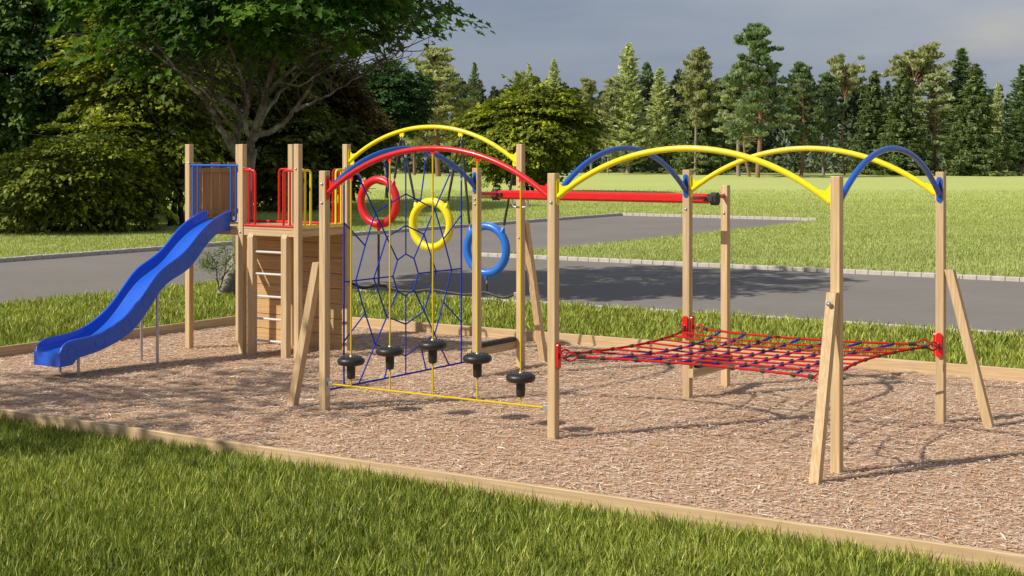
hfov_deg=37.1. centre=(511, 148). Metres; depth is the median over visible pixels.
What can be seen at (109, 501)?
grass
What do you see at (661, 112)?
fir tree
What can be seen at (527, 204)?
track handle
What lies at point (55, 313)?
grass
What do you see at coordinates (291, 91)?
beech tree
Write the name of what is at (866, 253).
grass
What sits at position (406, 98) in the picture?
green tree
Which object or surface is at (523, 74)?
pine tree
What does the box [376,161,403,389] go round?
disc step
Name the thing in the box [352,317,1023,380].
timber edging
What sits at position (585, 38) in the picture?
sky
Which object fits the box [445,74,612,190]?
beech bush
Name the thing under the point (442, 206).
swing ring
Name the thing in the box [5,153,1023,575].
lawn ground
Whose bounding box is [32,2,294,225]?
beech tree
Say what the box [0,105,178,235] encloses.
beech bush
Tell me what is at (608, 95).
pine tree
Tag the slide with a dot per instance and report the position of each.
(121, 316)
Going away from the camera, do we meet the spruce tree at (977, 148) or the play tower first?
the play tower
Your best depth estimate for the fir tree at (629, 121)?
171.46 m
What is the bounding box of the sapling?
[194,239,235,290]
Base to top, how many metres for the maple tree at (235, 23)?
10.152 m
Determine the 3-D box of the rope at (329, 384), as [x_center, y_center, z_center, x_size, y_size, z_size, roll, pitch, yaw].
[-0.797,2.540,15.511,2.784,0.200,0.060,0,0,33]
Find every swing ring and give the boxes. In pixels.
[357,136,401,283]
[402,137,459,286]
[461,137,514,291]
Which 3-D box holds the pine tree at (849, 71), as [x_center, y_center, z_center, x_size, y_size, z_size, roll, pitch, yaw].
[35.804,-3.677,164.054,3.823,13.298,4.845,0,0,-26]
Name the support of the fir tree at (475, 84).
on the lawn ground at (605, 181)
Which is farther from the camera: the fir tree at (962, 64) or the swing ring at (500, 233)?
the fir tree at (962, 64)
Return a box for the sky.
[7,0,1023,152]
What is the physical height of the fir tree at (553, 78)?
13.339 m
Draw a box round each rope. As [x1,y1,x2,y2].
[326,377,546,409]
[348,282,515,298]
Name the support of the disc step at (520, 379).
hanging from the climbing frame at (553, 191)
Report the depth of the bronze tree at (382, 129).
80.67 m
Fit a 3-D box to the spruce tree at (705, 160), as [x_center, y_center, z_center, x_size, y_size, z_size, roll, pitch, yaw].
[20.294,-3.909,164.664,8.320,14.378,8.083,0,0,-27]
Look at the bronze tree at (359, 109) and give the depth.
74.36 m
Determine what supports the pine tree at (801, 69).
on the lawn ground at (605, 181)
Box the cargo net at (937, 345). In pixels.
[556,316,942,383]
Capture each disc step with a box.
[337,180,364,384]
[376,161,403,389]
[418,155,446,393]
[463,161,491,398]
[506,182,535,403]
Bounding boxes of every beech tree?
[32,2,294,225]
[201,27,343,167]
[210,95,392,211]
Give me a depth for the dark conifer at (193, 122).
64.85 m
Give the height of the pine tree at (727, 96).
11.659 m
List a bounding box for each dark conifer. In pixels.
[0,0,122,219]
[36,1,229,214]
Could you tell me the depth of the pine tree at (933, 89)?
161.98 m
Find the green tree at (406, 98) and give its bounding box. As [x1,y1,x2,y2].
[358,57,441,198]
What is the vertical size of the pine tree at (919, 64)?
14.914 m
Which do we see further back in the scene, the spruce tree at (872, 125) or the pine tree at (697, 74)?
the spruce tree at (872, 125)
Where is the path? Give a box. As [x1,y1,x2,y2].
[0,216,1023,332]
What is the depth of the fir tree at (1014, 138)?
169.13 m
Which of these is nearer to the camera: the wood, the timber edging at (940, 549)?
the timber edging at (940, 549)
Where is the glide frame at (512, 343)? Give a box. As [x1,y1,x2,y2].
[467,144,734,386]
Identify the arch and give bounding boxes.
[348,125,515,166]
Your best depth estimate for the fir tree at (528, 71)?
184.01 m
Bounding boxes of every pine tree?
[397,133,418,174]
[404,46,480,175]
[506,70,529,97]
[577,77,610,169]
[597,77,622,172]
[635,61,655,164]
[670,47,720,174]
[712,64,769,175]
[720,22,802,177]
[724,95,758,176]
[780,61,826,175]
[805,71,848,174]
[826,52,867,174]
[880,41,954,117]
[908,70,962,174]
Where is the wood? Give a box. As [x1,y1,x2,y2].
[373,68,1020,173]
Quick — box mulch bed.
[0,325,1023,552]
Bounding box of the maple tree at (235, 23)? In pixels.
[44,0,495,294]
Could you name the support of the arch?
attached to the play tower
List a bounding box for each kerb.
[0,213,621,262]
[352,289,1021,335]
[482,252,1023,281]
[622,213,817,220]
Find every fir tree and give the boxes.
[463,62,481,162]
[525,62,535,90]
[541,58,560,92]
[593,43,664,173]
[641,67,681,166]
[930,48,994,172]
[986,82,1008,171]
[996,64,1023,173]
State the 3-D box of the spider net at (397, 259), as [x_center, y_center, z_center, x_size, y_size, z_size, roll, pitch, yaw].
[-1.211,1.317,17.497,0.041,2.598,2.785,0,0,33]
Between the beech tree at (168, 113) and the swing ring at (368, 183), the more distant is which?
the beech tree at (168, 113)
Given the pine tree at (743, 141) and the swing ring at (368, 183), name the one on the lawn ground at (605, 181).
the pine tree at (743, 141)
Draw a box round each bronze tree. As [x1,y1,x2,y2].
[302,44,385,165]
[330,103,404,200]
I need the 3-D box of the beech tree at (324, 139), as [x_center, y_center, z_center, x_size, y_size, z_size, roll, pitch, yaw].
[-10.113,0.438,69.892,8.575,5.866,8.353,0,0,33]
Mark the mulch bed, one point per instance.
(852, 466)
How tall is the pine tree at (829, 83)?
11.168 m
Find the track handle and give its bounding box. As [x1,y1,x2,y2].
[511,199,528,207]
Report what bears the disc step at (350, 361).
hanging from the climbing frame at (553, 191)
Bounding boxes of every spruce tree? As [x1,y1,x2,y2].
[658,45,735,174]
[838,70,896,173]
[864,67,942,175]
[929,63,1022,176]
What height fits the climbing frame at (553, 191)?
2.879 m
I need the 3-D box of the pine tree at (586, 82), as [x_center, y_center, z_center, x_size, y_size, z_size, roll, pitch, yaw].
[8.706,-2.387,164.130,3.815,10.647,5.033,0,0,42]
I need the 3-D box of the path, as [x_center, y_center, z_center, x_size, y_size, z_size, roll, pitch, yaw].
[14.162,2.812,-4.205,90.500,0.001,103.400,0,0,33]
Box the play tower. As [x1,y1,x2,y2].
[185,144,350,359]
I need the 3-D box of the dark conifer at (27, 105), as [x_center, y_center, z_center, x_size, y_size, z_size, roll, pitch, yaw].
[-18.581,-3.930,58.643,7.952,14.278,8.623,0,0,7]
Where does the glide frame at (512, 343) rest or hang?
on the mulch bed
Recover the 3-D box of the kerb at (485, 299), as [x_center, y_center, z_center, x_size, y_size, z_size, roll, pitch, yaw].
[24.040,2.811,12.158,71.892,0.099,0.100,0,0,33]
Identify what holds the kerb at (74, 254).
on the lawn ground at (605, 181)
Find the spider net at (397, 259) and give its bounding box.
[330,153,464,390]
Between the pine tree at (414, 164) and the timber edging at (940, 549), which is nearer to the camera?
the timber edging at (940, 549)
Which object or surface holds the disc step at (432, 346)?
hanging from the climbing frame at (553, 191)
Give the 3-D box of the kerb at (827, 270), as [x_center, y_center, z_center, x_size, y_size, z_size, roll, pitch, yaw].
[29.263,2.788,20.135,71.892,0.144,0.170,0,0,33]
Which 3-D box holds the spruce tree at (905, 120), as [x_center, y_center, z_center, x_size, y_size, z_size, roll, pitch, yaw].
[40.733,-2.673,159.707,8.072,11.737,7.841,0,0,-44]
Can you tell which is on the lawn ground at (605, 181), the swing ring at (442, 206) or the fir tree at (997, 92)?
the fir tree at (997, 92)
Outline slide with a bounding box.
[34,210,229,375]
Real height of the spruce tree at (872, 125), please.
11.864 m
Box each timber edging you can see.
[0,316,235,356]
[0,408,1023,575]
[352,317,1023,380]
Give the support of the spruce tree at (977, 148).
on the lawn ground at (605, 181)
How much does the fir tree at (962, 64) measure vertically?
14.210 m
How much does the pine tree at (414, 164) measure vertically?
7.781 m
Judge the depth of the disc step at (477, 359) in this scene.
15.18 m
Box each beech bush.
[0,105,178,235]
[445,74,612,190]
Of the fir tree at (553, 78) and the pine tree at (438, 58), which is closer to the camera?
the pine tree at (438, 58)
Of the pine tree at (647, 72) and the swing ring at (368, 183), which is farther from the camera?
the pine tree at (647, 72)
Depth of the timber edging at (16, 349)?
22.85 m
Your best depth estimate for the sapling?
28.55 m
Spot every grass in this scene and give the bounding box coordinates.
[0,188,1023,276]
[0,272,1023,368]
[0,408,1023,575]
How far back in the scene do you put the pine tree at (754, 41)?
147.17 m
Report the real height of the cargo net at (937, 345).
0.250 m
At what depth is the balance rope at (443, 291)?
20.23 m
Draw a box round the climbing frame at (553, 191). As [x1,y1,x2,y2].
[287,145,994,484]
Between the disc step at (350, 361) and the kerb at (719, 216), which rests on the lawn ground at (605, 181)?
the kerb at (719, 216)

